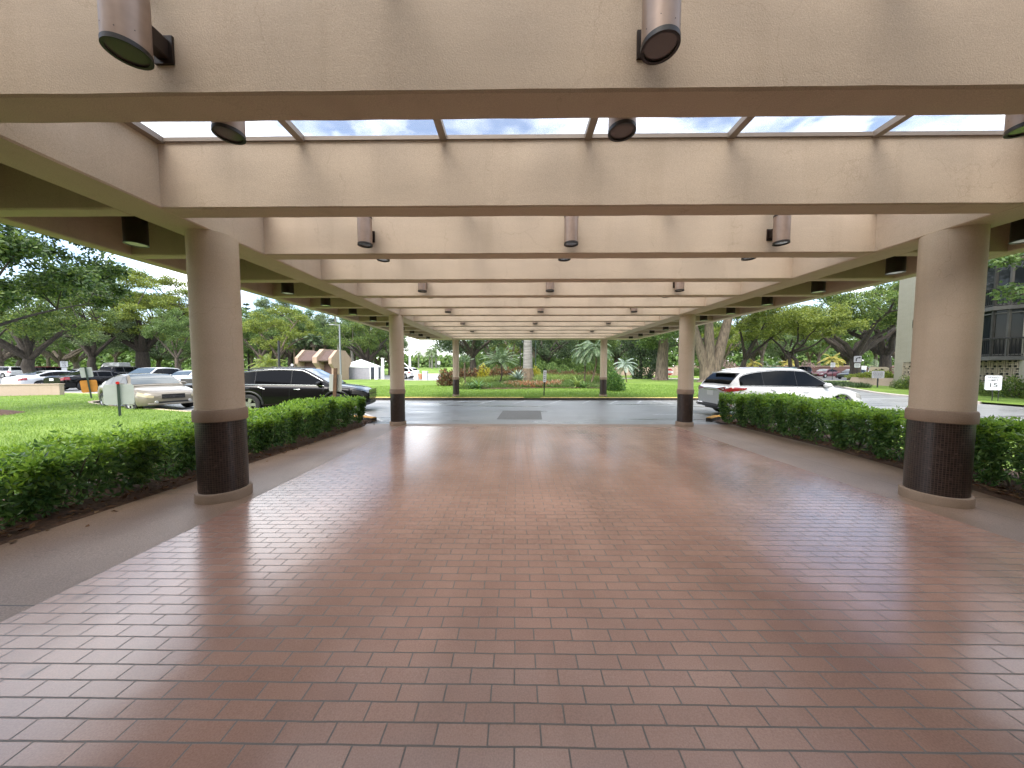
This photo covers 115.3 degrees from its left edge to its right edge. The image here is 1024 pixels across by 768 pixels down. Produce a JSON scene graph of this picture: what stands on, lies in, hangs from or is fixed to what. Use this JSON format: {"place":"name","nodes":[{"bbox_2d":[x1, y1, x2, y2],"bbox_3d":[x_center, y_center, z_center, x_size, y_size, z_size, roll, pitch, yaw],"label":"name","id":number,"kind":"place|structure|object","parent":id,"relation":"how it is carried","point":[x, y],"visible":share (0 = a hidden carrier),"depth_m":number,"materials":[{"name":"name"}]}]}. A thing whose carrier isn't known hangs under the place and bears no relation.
{"place":"outdoors","nodes":[
{"label":"outdoors","id":0,"kind":"place"},
{"bbox_2d":[0,393,305,497],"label":"lawn","id":1,"kind":"structure","parent":0,"point":[74,418],"depth_m":10.24,"materials":[{"name":"green plant"}]},
{"bbox_2d":[0,383,64,395],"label":"wall","id":2,"kind":"structure","parent":1,"relation":"on","point":[26,389],"depth_m":18.15,"materials":[{"name":"paint"}]},
{"bbox_2d":[0,223,136,326],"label":"oak tree","id":3,"kind":"object","parent":1,"relation":"on","point":[52,280],"visible":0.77,"depth_m":12.73,"materials":[{"name":"green plant"}]},
{"bbox_2d":[79,367,97,397],"bbox_3d":[-21.465,0.047,16.438,0.540,1.780,0.059,-9,8,-41],"label":"directional sign","id":4,"kind":"object","parent":1,"relation":"on","point":[88,385],"visible":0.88,"depth_m":16.41,"materials":[{"name":"orange metal"}]},
{"bbox_2d":[103,381,134,415],"bbox_3d":[-12.778,0.580,10.538,0.660,1.325,0.076,-2,4,-37],"label":"back of sign","id":5,"kind":"object","parent":1,"relation":"on","point":[117,393],"visible":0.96,"depth_m":10.53,"materials":[{"name":"grey metal"}]},
{"bbox_2d":[0,419,369,544],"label":"mulch bed","id":6,"kind":"object","parent":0,"point":[52,521],"depth_m":3.73,"materials":[{"name":"brown soil"}]},
{"bbox_2d":[0,394,366,529],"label":"hedge","id":7,"kind":"object","parent":6,"relation":"on","point":[38,477],"visible":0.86,"depth_m":3.79,"materials":[{"name":"green plant"}]},
{"bbox_2d":[183,367,452,373],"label":"hill","id":8,"kind":"structure","parent":0,"point":[434,370],"depth_m":111.22,"materials":[{"name":"green plant"}]},
{"bbox_2d":[50,341,117,368],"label":"shade tree","id":9,"kind":"object","parent":8,"relation":"on","point":[76,360],"visible":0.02,"depth_m":88.91,"materials":[{"name":"green plant"}]},
{"bbox_2d":[0,115,1004,365],"label":"sky","id":10,"kind":"structure","parent":0,"point":[916,122],"materials":[{"name":"white"}]},
{"bbox_2d":[0,426,1023,767],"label":"tile floor","id":11,"kind":"structure","parent":0,"point":[466,596],"depth_m":1.80,"materials":[{"name":"brown tile"}]},
{"bbox_2d":[0,426,1023,621],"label":"walkway","id":12,"kind":"structure","parent":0,"point":[38,568],"depth_m":3.30,"materials":[{"name":"concrete"}]},
{"bbox_2d":[185,228,252,504],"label":"round column","id":13,"kind":"structure","parent":12,"relation":"on","point":[219,415],"depth_m":3.52,"materials":[{"name":"beige paint"}]},
{"bbox_2d":[0,0,1023,339],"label":"entrance canopy","id":14,"kind":"object","parent":13,"relation":"on","point":[468,230],"visible":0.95,"depth_m":2.87,"materials":[{"name":"beige paint"}]},
{"bbox_2d":[121,216,149,247],"bbox_3d":[-4.257,-1.863,3.659,0.204,0.570,0.204,0,3,1],"label":"downlight","id":15,"kind":"object","parent":14,"relation":"attached to","point":[135,231],"visible":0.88,"depth_m":3.61,"materials":[{"name":"brown metal"}]},
{"bbox_2d":[97,0,174,70],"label":"wall light","id":16,"kind":"object","parent":14,"relation":"attached to","point":[129,34],"visible":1,"depth_m":1.52,"materials":[{"name":"brown metal"}]},
{"bbox_2d":[211,121,245,144],"bbox_3d":[-1.829,-1.774,2.041,0.172,0.346,0.261,0,3,1],"label":"wall light","id":17,"kind":"object","parent":14,"relation":"attached to","point":[232,132],"visible":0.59,"depth_m":2.08,"materials":[{"name":"brown metal"}]},
{"bbox_2d":[357,217,374,247],"bbox_3d":[-1.806,-1.877,4.023,0.172,0.346,0.261,0,3,1],"label":"wall light","id":18,"kind":"object","parent":14,"relation":"attached to","point":[365,235],"visible":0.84,"depth_m":3.92,"materials":[{"name":"brown metal"}]},
{"bbox_2d":[564,216,578,246],"bbox_3d":[0.723,-1.875,3.994,0.172,0.346,0.261,0,3,1],"label":"wall light","id":19,"kind":"object","parent":14,"relation":"attached to","point":[570,231],"visible":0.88,"depth_m":3.88,"materials":[{"name":"brown metal"}]},
{"bbox_2d":[608,118,635,141],"bbox_3d":[0.700,-1.772,2.012,0.172,0.346,0.261,0,3,1],"label":"wall light","id":20,"kind":"object","parent":14,"relation":"attached to","point":[621,129],"visible":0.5,"depth_m":2.05,"materials":[{"name":"brown metal"}]},
{"bbox_2d":[636,0,680,64],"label":"wall light","id":21,"kind":"object","parent":14,"relation":"attached to","point":[658,38],"visible":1,"depth_m":1.48,"materials":[{"name":"brown metal"}]},
{"bbox_2d":[766,215,790,246],"bbox_3d":[3.264,-1.874,3.965,0.172,0.346,0.261,0,3,1],"label":"wall light","id":22,"kind":"object","parent":14,"relation":"attached to","point":[779,234],"visible":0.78,"depth_m":3.87,"materials":[{"name":"brown metal"}]},
{"bbox_2d":[811,281,825,292],"bbox_3d":[5.670,-1.984,5.986,0.204,0.570,0.204,0,3,1],"label":"downlight","id":23,"kind":"object","parent":14,"relation":"attached to","point":[818,286],"visible":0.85,"depth_m":5.93,"materials":[{"name":"black metal"}]},
{"bbox_2d":[885,256,906,274],"bbox_3d":[5.656,-1.921,4.766,0.204,0.570,0.204,0,3,1],"label":"downlight","id":24,"kind":"object","parent":14,"relation":"attached to","point":[895,264],"visible":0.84,"depth_m":4.71,"materials":[{"name":"black metal"}]},
{"bbox_2d":[1003,114,1023,138],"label":"wall light","id":25,"kind":"object","parent":14,"relation":"attached to","point":[1013,126],"visible":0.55,"depth_m":2.06,"materials":[{"name":"brown metal"}]},
{"bbox_2d":[1009,219,1023,243],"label":"downlight","id":26,"kind":"object","parent":14,"relation":"attached to","point":[1016,235],"visible":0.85,"depth_m":3.56,"materials":[{"name":"black metal"}]},
{"bbox_2d":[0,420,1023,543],"bbox_3d":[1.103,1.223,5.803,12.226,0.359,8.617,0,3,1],"label":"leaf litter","id":27,"kind":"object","parent":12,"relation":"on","point":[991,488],"visible":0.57,"depth_m":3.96,"materials":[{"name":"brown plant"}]},
{"bbox_2d":[898,224,990,508],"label":"round column","id":28,"kind":"structure","parent":12,"relation":"on","point":[941,415],"depth_m":3.44,"materials":[{"name":"beige paint"}]},
{"bbox_2d":[0,375,1023,431],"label":"road","id":29,"kind":"structure","parent":0,"point":[559,412],"depth_m":13.01,"materials":[{"name":"grey asphalt"}]},
{"bbox_2d":[0,366,22,377],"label":"parked car","id":30,"kind":"object","parent":29,"relation":"on","point":[8,371],"visible":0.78,"depth_m":49.53,"materials":[{"name":"white paint"}]},
{"bbox_2d":[1,370,70,383],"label":"parked car","id":31,"kind":"object","parent":29,"relation":"on","point":[34,377],"visible":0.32,"depth_m":24.37,"materials":[{"name":"white paint"}]},
{"bbox_2d":[43,371,119,389],"bbox_3d":[-32.215,-0.334,25.272,2.163,1.436,5.031,0,3,5],"label":"parked car","id":32,"kind":"object","parent":29,"relation":"on","point":[72,379],"visible":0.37,"depth_m":23.52,"materials":[{"name":"black paint"}]},
{"bbox_2d":[99,366,137,373],"bbox_3d":[-46.156,-1.231,39.004,2.217,1.796,5.031,0,3,-4],"label":"parked car","id":33,"kind":"object","parent":29,"relation":"on","point":[123,369],"visible":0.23,"depth_m":37.41,"materials":[{"name":"black paint"}]},
{"bbox_2d":[97,373,192,408],"bbox_3d":[-15.405,0.268,13.664,4.839,1.441,2.057,1,3,25],"label":"parked car","id":34,"kind":"object","parent":29,"relation":"on","point":[152,389],"visible":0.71,"depth_m":12.91,"materials":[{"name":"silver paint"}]},
{"bbox_2d":[128,367,181,374],"bbox_3d":[-29.402,-0.522,26.461,2.166,1.686,4.931,0,3,-7],"label":"parked car","id":35,"kind":"object","parent":29,"relation":"on","point":[165,370],"visible":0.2,"depth_m":26.28,"materials":[{"name":"grey paint"}]},
{"bbox_2d":[244,367,377,411],"bbox_3d":[-8.055,0.187,12.568,5.093,1.717,2.166,0,3,-9],"label":"parked car","id":36,"kind":"object","parent":29,"relation":"on","point":[271,386],"visible":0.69,"depth_m":11.71,"materials":[{"name":"black paint"}]},
{"bbox_2d":[376,397,523,399],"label":"kerb","id":37,"kind":"structure","parent":29,"relation":"on","point":[456,398],"depth_m":16.70,"materials":[{"name":"concrete"}]},
{"bbox_2d":[497,411,541,418],"bbox_3d":[0.312,1.093,11.595,1.600,0.001,2.150,0,3,1],"label":"asphalt patch","id":38,"kind":"object","parent":29,"relation":"on","point":[520,415],"visible":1,"depth_m":11.37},
{"bbox_2d":[365,424,739,426],"bbox_3d":[1.005,1.223,9.265,10.700,0.100,0.330,0,3,1],"label":"edge strip","id":39,"kind":"object","parent":29,"relation":"on","point":[549,425],"visible":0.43,"depth_m":9.19,"materials":[{"name":"concrete"}]},
{"bbox_2d":[389,315,405,425],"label":"round column","id":40,"kind":"structure","parent":39,"relation":"on","point":[397,381],"depth_m":9.10,"materials":[{"name":"beige paint"}]},
{"bbox_2d":[675,314,695,426],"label":"round column","id":41,"kind":"structure","parent":39,"relation":"on","point":[685,391],"depth_m":9.01,"materials":[{"name":"beige paint"}]},
{"bbox_2d":[540,397,697,399],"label":"kerb","id":42,"kind":"structure","parent":29,"relation":"on","point":[610,398],"depth_m":16.62,"materials":[{"name":"concrete"}]},
{"bbox_2d":[696,367,860,413],"bbox_3d":[9.316,0.256,11.422,4.931,1.698,2.166,0,3,-3],"label":"parked car","id":43,"kind":"object","parent":29,"relation":"on","point":[778,380],"visible":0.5,"depth_m":10.61,"materials":[{"name":"white paint"}]},
{"bbox_2d":[343,379,701,396],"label":"lawn","id":44,"kind":"structure","parent":0,"point":[384,383],"depth_m":26.89,"materials":[{"name":"green plant"}]},
{"bbox_2d":[349,359,380,378],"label":"party tent","id":45,"kind":"object","parent":44,"relation":"on","point":[360,369],"visible":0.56,"depth_m":40.68,"materials":[{"name":"white fabric"}]},
{"bbox_2d":[452,339,459,396],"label":"round column","id":46,"kind":"structure","parent":44,"relation":"on","point":[455,377],"depth_m":17.00,"materials":[{"name":"beige paint"}]},
{"bbox_2d":[450,378,599,388],"bbox_3d":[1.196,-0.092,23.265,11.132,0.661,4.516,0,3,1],"label":"mondo grass","id":47,"kind":"structure","parent":44,"relation":"on","point":[498,383],"depth_m":22.11,"materials":[{"name":"green plant"}]},
{"bbox_2d":[436,367,459,385],"bbox_3d":[-4.977,-0.535,25.103,1.826,1.563,1.954,-1,3,-24],"label":"croton shrub","id":48,"kind":"object","parent":47,"relation":"on","point":[447,379],"visible":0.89,"depth_m":24.71,"materials":[{"name":"brown plant"}]},
{"bbox_2d":[477,344,519,381],"bbox_3d":[-0.989,-1.381,24.007,3.265,3.173,3.382,0,3,1],"label":"date palm","id":49,"kind":"object","parent":47,"relation":"on","point":[500,357],"visible":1,"depth_m":23.83,"materials":[{"name":"green plant"}]},
{"bbox_2d":[522,340,533,380],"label":"royal palm","id":50,"kind":"object","parent":47,"relation":"on","point":[527,362],"visible":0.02,"depth_m":26.57,"materials":[{"name":"grey plant"}]},
{"bbox_2d":[459,372,599,382],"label":"lily turf","id":51,"kind":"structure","parent":47,"relation":"on","point":[489,378],"depth_m":25.68,"materials":[{"name":"green plant"}]},
{"bbox_2d":[502,379,563,387],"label":"bedding plants","id":52,"kind":"object","parent":47,"relation":"on","point":[534,382],"visible":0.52,"depth_m":22.53,"materials":[{"name":"red plant"}]},
{"bbox_2d":[570,340,599,381],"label":"date palm","id":53,"kind":"object","parent":47,"relation":"on","point":[581,351],"visible":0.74,"depth_m":24.47,"materials":[{"name":"green plant"}]},
{"bbox_2d":[577,340,613,381],"bbox_3d":[6.142,-1.719,23.887,2.852,3.764,2.501,0,3,1],"label":"date palm","id":54,"kind":"object","parent":47,"relation":"on","point":[597,349],"visible":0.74,"depth_m":23.66,"materials":[{"name":"green plant"}]},
{"bbox_2d":[599,339,606,396],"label":"round column","id":55,"kind":"structure","parent":44,"relation":"on","point":[603,366],"depth_m":16.91,"materials":[{"name":"beige paint"}]},
{"bbox_2d":[607,366,625,390],"bbox_3d":[6.513,-0.302,20.277,1.398,1.686,1.490,0,3,1],"label":"round shrub","id":56,"kind":"object","parent":44,"relation":"on","point":[613,383],"visible":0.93,"depth_m":20.10,"materials":[{"name":"green plant"}]},
{"bbox_2d":[613,358,638,381],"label":"palm","id":57,"kind":"object","parent":44,"relation":"on","point":[623,365],"visible":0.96,"depth_m":27.75,"materials":[{"name":"green plant"}]},
{"bbox_2d":[626,321,721,379],"bbox_3d":[18.109,-5.942,38.336,11.774,11.742,9.942,0,3,1],"label":"tree","id":58,"kind":"object","parent":44,"relation":"on","point":[662,345],"visible":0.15,"depth_m":37.79,"materials":[{"name":"brown plant"}]},
{"bbox_2d":[695,309,775,381],"bbox_3d":[20.868,-6.308,32.534,12.981,13.261,12.909,0,3,1],"label":"multi stem tree","id":59,"kind":"object","parent":44,"relation":"on","point":[710,353],"depth_m":32.56,"materials":[{"name":"brown plant"}]},
{"bbox_2d":[621,375,698,377],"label":"lawn","id":60,"kind":"structure","parent":0,"point":[671,376],"depth_m":55.94,"materials":[{"name":"green plant"}]},
{"bbox_2d":[701,315,760,368],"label":"shade tree","id":61,"kind":"object","parent":60,"relation":"on","point":[733,333],"visible":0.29,"depth_m":58.14,"materials":[{"name":"green plant"}]},
{"bbox_2d":[384,374,1023,470],"bbox_3d":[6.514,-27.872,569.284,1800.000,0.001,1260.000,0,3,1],"label":"ground","id":62,"kind":"structure","parent":0,"point":[902,448],"depth_m":6.93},
{"bbox_2d":[0,306,73,377],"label":"oak tree","id":63,"kind":"object","parent":62,"relation":"on","point":[5,355],"visible":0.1,"depth_m":53.00,"materials":[{"name":"green plant"}]},
{"bbox_2d":[0,276,123,372],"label":"oak tree","id":64,"kind":"object","parent":62,"relation":"on","point":[25,337],"visible":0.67,"depth_m":38.41,"materials":[{"name":"green plant"}]},
{"bbox_2d":[2,317,121,367],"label":"oak tree","id":65,"kind":"object","parent":62,"relation":"on","point":[56,358],"visible":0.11,"depth_m":67.05,"materials":[{"name":"green plant"}]},
{"bbox_2d":[45,282,146,370],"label":"shade tree","id":66,"kind":"object","parent":62,"relation":"on","point":[90,350],"visible":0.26,"depth_m":54.81,"materials":[{"name":"green plant"}]},
{"bbox_2d":[44,266,189,367],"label":"rain tree","id":67,"kind":"object","parent":62,"relation":"on","point":[141,346],"visible":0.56,"depth_m":59.22,"materials":[{"name":"green plant"}]},
{"bbox_2d":[116,338,185,366],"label":"shade tree","id":68,"kind":"object","parent":62,"relation":"on","point":[157,356],"visible":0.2,"depth_m":82.14,"materials":[{"name":"green plant"}]},
{"bbox_2d":[139,308,190,368],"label":"shade tree","id":69,"kind":"object","parent":62,"relation":"on","point":[158,328],"visible":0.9,"depth_m":51.43,"materials":[{"name":"green plant"}]},
{"bbox_2d":[242,306,281,366],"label":"shade tree","id":70,"kind":"object","parent":62,"relation":"on","point":[273,332],"visible":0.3,"depth_m":57.73,"materials":[{"name":"green plant"}]},
{"bbox_2d":[246,351,286,369],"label":"canary palm","id":71,"kind":"object","parent":62,"relation":"on","point":[263,363],"visible":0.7,"depth_m":39.96,"materials":[{"name":"green plant"}]},
{"bbox_2d":[242,304,322,364],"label":"shade tree","id":72,"kind":"object","parent":62,"relation":"on","point":[289,329],"visible":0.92,"depth_m":49.41,"materials":[{"name":"green plant"}]},
{"bbox_2d":[253,296,328,366],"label":"shade tree","id":73,"kind":"object","parent":62,"relation":"on","point":[262,302],"visible":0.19,"depth_m":66.44,"materials":[{"name":"green plant"}]},
{"bbox_2d":[271,307,324,353],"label":"shade tree","id":74,"kind":"object","parent":62,"relation":"on","point":[317,325],"visible":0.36,"depth_m":61.12,"materials":[{"name":"green plant"}]},
{"bbox_2d":[300,332,321,350],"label":"sabal palm","id":75,"kind":"object","parent":62,"relation":"on","point":[313,342],"visible":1,"depth_m":49.82,"materials":[{"name":"green plant"}]},
{"bbox_2d":[295,349,350,379],"bbox_3d":[-22.698,-2.177,39.157,5.268,3.978,3.510,1,3,17],"label":"gatehouse","id":76,"kind":"object","parent":62,"relation":"on","point":[326,360],"visible":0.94,"depth_m":38.12,"materials":[{"name":"beige paint"}]},
{"bbox_2d":[294,317,353,354],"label":"shade tree","id":77,"kind":"object","parent":62,"relation":"on","point":[323,323],"visible":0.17,"depth_m":64.04,"materials":[{"name":"green plant"}]},
{"bbox_2d":[329,368,341,396],"bbox_3d":[-5.868,0.383,10.731,0.380,1.820,0.109,2,2,-15],"label":"back of sign","id":78,"kind":"object","parent":62,"relation":"on","point":[335,382],"visible":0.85,"depth_m":10.72,"materials":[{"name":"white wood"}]},
{"bbox_2d":[320,321,388,361],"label":"oak tree","id":79,"kind":"object","parent":62,"relation":"on","point":[372,338],"visible":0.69,"depth_m":53.80,"materials":[{"name":"green plant"}]},
{"bbox_2d":[372,329,408,374],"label":"shade tree","id":80,"kind":"object","parent":62,"relation":"on","point":[383,353],"visible":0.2,"depth_m":69.82,"materials":[{"name":"green plant"}]},
{"bbox_2d":[4,339,894,370],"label":"distant wood","id":81,"kind":"object","parent":62,"relation":"on","point":[736,358],"visible":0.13,"depth_m":155.11,"materials":[{"name":"green plant"}]},
{"bbox_2d":[432,340,505,370],"bbox_3d":[-4.298,-5.974,39.807,12.626,11.686,12.360,-1,3,-19],"label":"shade tree","id":82,"kind":"object","parent":62,"relation":"on","point":[474,349],"visible":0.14,"depth_m":39.53,"materials":[{"name":"green plant"}]},
{"bbox_2d":[506,340,578,361],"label":"shade tree","id":83,"kind":"object","parent":62,"relation":"on","point":[565,346],"visible":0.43,"depth_m":44.36,"materials":[{"name":"green plant"}]},
{"bbox_2d":[582,340,636,366],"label":"shade tree","id":84,"kind":"object","parent":62,"relation":"on","point":[619,351],"visible":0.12,"depth_m":64.61,"materials":[{"name":"green plant"}]},
{"bbox_2d":[619,340,657,378],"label":"ivy tree","id":85,"kind":"object","parent":62,"relation":"on","point":[627,343],"visible":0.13,"depth_m":45.40,"materials":[{"name":"green plant"}]},
{"bbox_2d":[626,346,657,378],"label":"ivy mound","id":86,"kind":"object","parent":62,"relation":"on","point":[649,374],"visible":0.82,"depth_m":43.62,"materials":[{"name":"green plant"}]},
{"bbox_2d":[737,317,791,366],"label":"shade tree","id":87,"kind":"object","parent":62,"relation":"on","point":[761,351],"visible":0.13,"depth_m":63.21,"materials":[{"name":"green plant"}]},
{"bbox_2d":[731,303,814,368],"bbox_3d":[27.644,-4.890,36.211,8.764,10.211,8.422,0,3,1],"label":"leaning tree","id":88,"kind":"object","parent":62,"relation":"on","point":[772,325],"visible":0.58,"depth_m":34.90,"materials":[{"name":"green plant"}]},
{"bbox_2d":[760,313,808,365],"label":"shade tree","id":89,"kind":"object","parent":62,"relation":"on","point":[777,352],"visible":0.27,"depth_m":68.19,"materials":[{"name":"green plant"}]},
{"bbox_2d":[788,315,856,365],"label":"shade tree","id":90,"kind":"object","parent":62,"relation":"on","point":[816,349],"visible":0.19,"depth_m":64.21,"materials":[{"name":"green plant"}]},
{"bbox_2d":[798,280,899,372],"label":"shade tree","id":91,"kind":"object","parent":62,"relation":"on","point":[882,351],"visible":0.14,"depth_m":41.73,"materials":[{"name":"green plant"}]},
{"bbox_2d":[811,288,898,379],"bbox_3d":[42.941,-6.203,40.454,17.264,12.028,14.795,-2,4,-39],"label":"shade tree","id":92,"kind":"object","parent":62,"relation":"on","point":[866,343],"visible":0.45,"depth_m":39.15,"materials":[{"name":"green plant"}]},
{"bbox_2d":[893,254,1023,395],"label":"apartment house","id":93,"kind":"structure","parent":62,"relation":"on","point":[1002,352],"depth_m":18.26,"materials":[{"name":"paint"}]},
{"bbox_2d":[981,309,1023,356],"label":"bay window","id":94,"kind":"structure","parent":93,"relation":"in","point":[1002,329],"depth_m":17.97,"materials":[{"name":"grey glass"}]},
{"bbox_2d":[985,260,1023,307],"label":"bay window","id":95,"kind":"structure","parent":93,"relation":"in","point":[1006,275],"depth_m":17.96,"materials":[{"name":"grey glass"}]},
{"bbox_2d":[715,418,1023,505],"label":"mulch bed","id":96,"kind":"object","parent":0,"point":[985,490],"visible":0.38,"depth_m":5.35,"materials":[{"name":"brown soil"}]},
{"bbox_2d":[718,390,1023,488],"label":"hedge","id":97,"kind":"object","parent":96,"relation":"on","point":[785,411],"visible":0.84,"depth_m":5.84,"materials":[{"name":"green plant"}]},
{"bbox_2d":[848,385,1023,404],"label":"lawn","id":98,"kind":"structure","parent":0,"point":[982,398],"depth_m":17.77,"materials":[{"name":"green plant"}]},
{"bbox_2d":[826,380,873,387],"bbox_3d":[28.965,-0.064,28.027,2.519,0.480,8.126,2,3,28],"label":"ground cover","id":99,"kind":"object","parent":98,"relation":"on","point":[845,383],"visible":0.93,"depth_m":26.37,"materials":[{"name":"green plant"}]},
{"bbox_2d":[849,377,893,385],"bbox_3d":[32.249,-0.161,29.015,0.400,0.800,3.700,0,3,-5],"label":"planter","id":100,"kind":"object","parent":98,"relation":"on","point":[883,381],"visible":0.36,"depth_m":28.71,"materials":[{"name":"paint"}]},
{"bbox_2d":[844,369,893,378],"bbox_3d":[32.841,-0.887,29.762,2.226,1.039,4.752,0,3,-5],"label":"planter hedge","id":101,"kind":"object","parent":100,"relation":"on","point":[868,374],"visible":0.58,"depth_m":29.36,"materials":[{"name":"green plant"}]},
{"bbox_2d":[984,375,1001,400],"bbox_3d":[23.021,0.297,15.519,0.038,1.410,0.460,-2,4,-34],"label":"speed sign","id":102,"kind":"object","parent":98,"relation":"on","point":[993,382],"visible":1,"depth_m":15.49,"materials":[{"name":"white metal"}]},
{"bbox_2d":[986,252,1023,304],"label":"shade tree","id":103,"kind":"object","parent":98,"relation":"on","point":[1015,259],"visible":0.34,"depth_m":15.51,"materials":[{"name":"green plant"}]},
{"bbox_2d":[990,374,1023,397],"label":"foundation shrub","id":104,"kind":"object","parent":98,"relation":"on","point":[1017,389],"visible":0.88,"depth_m":17.00,"materials":[{"name":"green plant"}]},
{"label":"lawn","id":105,"kind":"structure","parent":0,"visible":0},
{"bbox_2d":[735,300,874,368],"bbox_3d":[30.439,-4.233,35.378,10.056,8.820,9.610,0,3,1],"label":"crooked tree","id":106,"kind":"object","parent":105,"relation":"on","point":[805,333],"visible":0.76,"depth_m":33.21,"materials":[{"name":"green plant"}]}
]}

